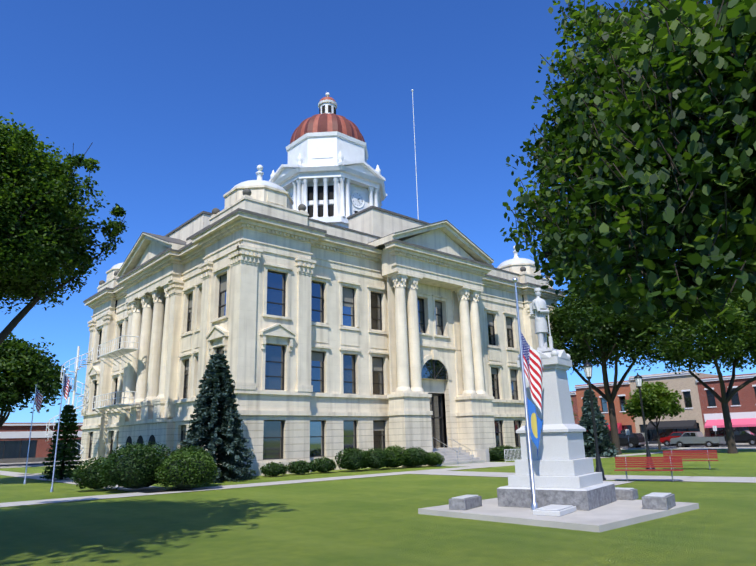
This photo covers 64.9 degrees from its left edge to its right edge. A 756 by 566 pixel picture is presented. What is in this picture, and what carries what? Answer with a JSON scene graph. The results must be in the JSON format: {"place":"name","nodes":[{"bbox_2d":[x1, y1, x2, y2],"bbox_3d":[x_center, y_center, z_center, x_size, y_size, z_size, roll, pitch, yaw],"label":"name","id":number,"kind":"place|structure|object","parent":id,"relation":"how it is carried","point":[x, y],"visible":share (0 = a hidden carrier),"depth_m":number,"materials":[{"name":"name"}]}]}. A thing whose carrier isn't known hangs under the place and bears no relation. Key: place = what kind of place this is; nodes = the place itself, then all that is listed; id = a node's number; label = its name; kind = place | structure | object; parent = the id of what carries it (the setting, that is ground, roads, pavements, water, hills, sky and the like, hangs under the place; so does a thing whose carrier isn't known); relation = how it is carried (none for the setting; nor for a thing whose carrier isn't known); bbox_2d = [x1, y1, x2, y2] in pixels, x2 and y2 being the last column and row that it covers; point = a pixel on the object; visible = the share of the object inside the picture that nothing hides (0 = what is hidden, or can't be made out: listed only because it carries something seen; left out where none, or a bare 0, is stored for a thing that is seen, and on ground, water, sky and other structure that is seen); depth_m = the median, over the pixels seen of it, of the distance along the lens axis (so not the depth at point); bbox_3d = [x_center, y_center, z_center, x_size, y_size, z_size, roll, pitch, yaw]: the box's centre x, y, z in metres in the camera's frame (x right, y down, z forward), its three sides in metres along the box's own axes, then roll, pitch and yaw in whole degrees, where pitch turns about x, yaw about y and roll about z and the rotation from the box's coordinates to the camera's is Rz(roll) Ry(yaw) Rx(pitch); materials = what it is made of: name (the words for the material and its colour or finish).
{"place":"outdoors","nodes":[
{"label":"outdoors","id":0,"kind":"place"},
{"bbox_2d":[0,423,82,462],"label":"building","id":1,"kind":"structure","parent":0,"point":[14,441],"depth_m":83.79,"materials":[{"name":"red brick"}]},
{"bbox_2d":[269,92,386,227],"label":"courthouse tower","id":2,"kind":"structure","parent":0,"point":[327,173],"depth_m":64.35,"materials":[{"name":"white paint"}]},
{"bbox_2d":[0,449,755,565],"bbox_3d":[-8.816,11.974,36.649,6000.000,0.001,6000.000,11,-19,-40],"label":"lawn","id":3,"kind":"structure","parent":0,"point":[373,521],"depth_m":14.66,"materials":[{"name":"green plant"}]},
{"bbox_2d":[23,384,42,483],"bbox_3d":[-21.054,9.204,36.508,0.202,5.920,0.620,-10,-17,29],"label":"flagpole","id":4,"kind":"object","parent":3,"relation":"on","point":[38,398],"visible":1,"depth_m":36.87,"materials":[{"name":"silver metal"}]},
{"bbox_2d":[0,332,69,427],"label":"tree","id":5,"kind":"object","parent":3,"relation":"on","point":[25,367],"visible":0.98,"depth_m":68.14,"materials":[{"name":"green plant"}]},
{"bbox_2d":[50,369,71,491],"bbox_3d":[-15.727,7.275,29.674,0.194,5.920,0.611,-6,-15,17],"label":"flagpole","id":6,"kind":"object","parent":3,"relation":"on","point":[67,385],"visible":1,"depth_m":29.98,"materials":[{"name":"silver metal"}]},
{"bbox_2d":[40,405,82,479],"bbox_3d":[-20.762,10.533,39.541,2.612,4.874,2.518,11,-19,-40],"label":"arborvitae","id":7,"kind":"object","parent":3,"relation":"on","point":[67,421],"visible":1,"depth_m":39.12,"materials":[{"name":"green plant"}]},
{"bbox_2d":[0,112,128,344],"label":"tree","id":8,"kind":"object","parent":3,"relation":"on","point":[45,225],"visible":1,"depth_m":34.91,"materials":[{"name":"green plant"}]},
{"bbox_2d":[70,457,109,488],"bbox_3d":[-13.600,9.185,28.839,2.303,1.543,2.183,11,-19,-40],"label":"shrub","id":9,"kind":"object","parent":3,"relation":"on","point":[87,476],"visible":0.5,"depth_m":28.23,"materials":[{"name":"green plant"}]},
{"bbox_2d":[45,335,139,469],"bbox_3d":[-24.313,10.689,51.780,10.128,11.038,3.781,-8,-16,25],"label":"fire escape","id":10,"kind":"object","parent":3,"relation":"on","point":[118,352],"visible":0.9,"depth_m":52.43,"materials":[{"name":"white paint"}]},
{"bbox_2d":[97,441,174,489],"bbox_3d":[-11.373,8.612,28.222,3.691,2.164,3.305,11,-19,-40],"label":"shrub","id":11,"kind":"object","parent":3,"relation":"on","point":[133,467],"visible":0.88,"depth_m":27.17,"materials":[{"name":"green plant"}]},
{"bbox_2d":[154,450,218,489],"bbox_3d":[-9.015,8.680,27.777,2.811,1.726,2.689,11,-19,-40],"label":"shrub","id":12,"kind":"object","parent":3,"relation":"on","point":[187,472],"visible":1,"depth_m":27.12,"materials":[{"name":"green plant"}]},
{"bbox_2d":[168,444,215,482],"bbox_3d":[-9.449,9.023,29.576,2.676,1.975,2.676,11,-19,-40],"label":"shrub","id":13,"kind":"object","parent":3,"relation":"on","point":[192,448],"visible":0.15,"depth_m":29.52,"materials":[{"name":"green plant"}]},
{"bbox_2d":[179,353,256,483],"bbox_3d":[-9.411,7.871,34.612,4.880,7.559,4.906,11,-19,-40],"label":"spruce","id":14,"kind":"object","parent":3,"relation":"on","point":[216,392],"visible":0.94,"depth_m":34.07,"materials":[{"name":"green plant"}]},
{"bbox_2d":[260,462,287,475],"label":"shrub","id":15,"kind":"object","parent":3,"relation":"on","point":[272,469],"visible":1,"depth_m":36.07,"materials":[{"name":"green plant"}]},
{"bbox_2d":[286,459,311,473],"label":"shrub","id":16,"kind":"object","parent":3,"relation":"on","point":[300,467],"visible":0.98,"depth_m":37.49,"materials":[{"name":"green plant"}]},
{"bbox_2d":[80,89,565,475],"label":"courthouse","id":17,"kind":"structure","parent":3,"relation":"on","point":[372,326],"depth_m":47.14,"materials":[{"name":"stone"}]},
{"bbox_2d":[310,456,337,472],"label":"shrub","id":18,"kind":"object","parent":3,"relation":"on","point":[323,464],"visible":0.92,"depth_m":38.53,"materials":[{"name":"green plant"}]},
{"bbox_2d":[334,447,369,469],"bbox_3d":[-1.633,11.866,40.229,2.626,1.504,2.211,11,-19,-40],"label":"shrub","id":19,"kind":"object","parent":3,"relation":"on","point":[353,459],"visible":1,"depth_m":39.61,"materials":[{"name":"green plant"}]},
{"bbox_2d":[361,447,391,468],"bbox_3d":[-0.115,12.121,41.217,2.399,1.435,2.240,11,-19,-40],"label":"shrub","id":20,"kind":"object","parent":3,"relation":"on","point":[377,459],"visible":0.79,"depth_m":40.55,"materials":[{"name":"green plant"}]},
{"bbox_2d":[380,445,411,467],"bbox_3d":[1.072,12.305,42.316,2.549,1.565,2.205,11,-19,-40],"label":"shrub","id":21,"kind":"object","parent":3,"relation":"on","point":[397,455],"visible":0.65,"depth_m":41.70,"materials":[{"name":"green plant"}]},
{"bbox_2d":[402,447,430,466],"bbox_3d":[2.505,12.564,43.095,2.419,1.422,2.251,11,-19,-40],"label":"shrub","id":22,"kind":"object","parent":3,"relation":"on","point":[418,457],"visible":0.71,"depth_m":42.53,"materials":[{"name":"green plant"}]},
{"bbox_2d":[424,452,444,465],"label":"shrub","id":23,"kind":"object","parent":3,"relation":"on","point":[435,458],"visible":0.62,"depth_m":43.12,"materials":[{"name":"green plant"}]},
{"bbox_2d":[428,436,521,465],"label":"entrance steps","id":24,"kind":"structure","parent":3,"relation":"on","point":[455,455],"depth_m":47.87,"materials":[{"name":"concrete"}]},
{"bbox_2d":[489,447,506,460],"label":"shrub","id":25,"kind":"object","parent":3,"relation":"on","point":[495,453],"visible":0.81,"depth_m":49.22,"materials":[{"name":"green plant"}]},
{"bbox_2d":[497,445,517,458],"bbox_3d":[11.049,14.548,51.209,2.263,1.249,1.988,11,-19,-40],"label":"air conditioning unit","id":26,"kind":"object","parent":3,"relation":"on","point":[503,447],"visible":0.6,"depth_m":50.68,"materials":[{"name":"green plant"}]},
{"bbox_2d":[514,447,520,458],"bbox_3d":[12.358,14.984,52.635,1.941,1.066,2.009,11,-19,-40],"label":"air conditioning unit","id":27,"kind":"object","parent":3,"relation":"on","point":[517,449],"visible":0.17,"depth_m":52.03,"materials":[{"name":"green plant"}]},
{"bbox_2d":[582,360,605,480],"bbox_3d":[9.970,6.274,27.522,0.480,5.440,0.480,11,-19,-40],"label":"lamp post","id":28,"kind":"object","parent":3,"relation":"on","point":[587,367],"visible":0.92,"depth_m":27.47,"materials":[{"name":"black metal"}]},
{"bbox_2d":[578,389,617,457],"bbox_3d":[19.343,12.695,53.545,4.066,6.250,3.973,11,-19,-40],"label":"spruce","id":29,"kind":"object","parent":3,"relation":"on","point":[586,423],"visible":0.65,"depth_m":52.74,"materials":[{"name":"green plant"}]},
{"bbox_2d":[546,276,668,453],"bbox_3d":[22.833,7.650,59.640,14.360,18.354,12.367,11,-19,-40],"label":"dark tree","id":30,"kind":"object","parent":3,"relation":"on","point":[578,319],"visible":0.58,"depth_m":57.98,"materials":[{"name":"green plant"}]},
{"bbox_2d":[500,0,755,343],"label":"tree","id":31,"kind":"object","parent":3,"relation":"on","point":[648,163],"visible":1,"depth_m":2.70,"materials":[{"name":"green plant"}]},
{"bbox_2d":[634,373,654,468],"bbox_3d":[15.267,7.870,34.171,0.480,5.440,0.480,11,-19,-40],"label":"lamp post","id":32,"kind":"object","parent":3,"relation":"on","point":[638,379],"visible":0.94,"depth_m":34.20,"materials":[{"name":"black metal"}]},
{"bbox_2d":[614,456,682,481],"bbox_3d":[11.693,8.043,25.733,2.700,1.027,0.641,-9,-16,27],"label":"bench","id":33,"kind":"object","parent":3,"relation":"on","point":[669,460],"visible":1,"depth_m":25.89,"materials":[{"name":"red metal"}]},
{"bbox_2d":[623,381,684,449],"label":"street tree","id":34,"kind":"object","parent":3,"relation":"on","point":[659,399],"visible":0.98,"depth_m":68.57,"materials":[{"name":"green plant"}]},
{"bbox_2d":[624,280,755,453],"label":"tree","id":35,"kind":"object","parent":3,"relation":"on","point":[739,341],"visible":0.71,"depth_m":52.84,"materials":[{"name":"green plant"}]},
{"bbox_2d":[663,450,717,469],"bbox_3d":[17.234,9.755,32.847,2.700,1.027,0.641,-10,-17,29],"label":"bench","id":36,"kind":"object","parent":3,"relation":"on","point":[695,456],"visible":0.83,"depth_m":32.95,"materials":[{"name":"red metal"}]},
{"bbox_2d":[0,449,755,532],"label":"sidewalks","id":37,"kind":"structure","parent":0,"point":[616,514],"depth_m":16.77,"materials":[{"name":"concrete"}]},
{"bbox_2d":[512,278,542,509],"bbox_3d":[4.408,2.968,16.799,0.871,6.420,0.251,4,-16,-19],"label":"flagpole","id":38,"kind":"object","parent":37,"relation":"on","point":[531,365],"visible":1,"depth_m":16.73,"materials":[{"name":"silver metal"}]},
{"bbox_2d":[497,288,616,510],"bbox_3d":[5.102,3.253,17.923,2.560,6.400,2.560,-12,-18,35],"label":"soldier monument","id":39,"kind":"object","parent":37,"relation":"on","point":[564,472],"visible":0.83,"depth_m":16.94,"materials":[{"name":"stone"}]},
{"bbox_2d":[449,487,675,516],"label":"stone blocks","id":40,"kind":"structure","parent":37,"relation":"on","point":[658,501],"depth_m":15.57,"materials":[{"name":"stone"}]},
{"bbox_2d":[0,443,755,467],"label":"street","id":41,"kind":"structure","parent":0,"point":[651,447],"depth_m":73.53,"materials":[{"name":"grey asphalt"}]},
{"bbox_2d":[570,391,578,423],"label":"brick building","id":42,"kind":"structure","parent":41,"relation":"on","point":[574,400],"depth_m":102.58,"materials":[{"name":"red brick"}]},
{"bbox_2d":[574,380,635,438],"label":"shop","id":43,"kind":"structure","parent":41,"relation":"on","point":[624,421],"depth_m":97.09,"materials":[{"name":"orange brick"}]},
{"bbox_2d":[605,433,645,447],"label":"dark suv","id":44,"kind":"object","parent":41,"relation":"on","point":[636,440],"visible":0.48,"depth_m":77.33,"materials":[{"name":"grey metal"}]},
{"bbox_2d":[625,429,629,447],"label":"street sign","id":45,"kind":"object","parent":41,"relation":"on","point":[627,431],"visible":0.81,"depth_m":74.35,"materials":[{"name":"grey metal"}]},
{"bbox_2d":[628,370,717,443],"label":"shop","id":46,"kind":"structure","parent":41,"relation":"on","point":[684,385],"depth_m":89.96,"materials":[{"name":"beige brick"}]},
{"bbox_2d":[660,431,696,445],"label":"car","id":47,"kind":"object","parent":41,"relation":"on","point":[665,441],"visible":0.21,"depth_m":83.10,"materials":[{"name":"red metal"}]},
{"bbox_2d":[670,432,725,446],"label":"silver pickup","id":48,"kind":"object","parent":41,"relation":"on","point":[686,439],"visible":0.83,"depth_m":71.57,"materials":[{"name":"grey metal"}]},
{"bbox_2d":[695,373,755,436],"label":"shop","id":49,"kind":"structure","parent":41,"relation":"on","point":[742,405],"depth_m":84.66,"materials":[{"name":"red brick"}]},
{"bbox_2d":[714,430,755,445],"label":"dark pickup","id":50,"kind":"object","parent":41,"relation":"on","point":[744,436],"visible":0.6,"depth_m":76.53,"materials":[{"name":"grey metal"}]},
{"bbox_2d":[0,0,755,422],"label":"sky","id":51,"kind":"structure","parent":0,"point":[179,104],"materials":[{"name":"blue"}]}
]}

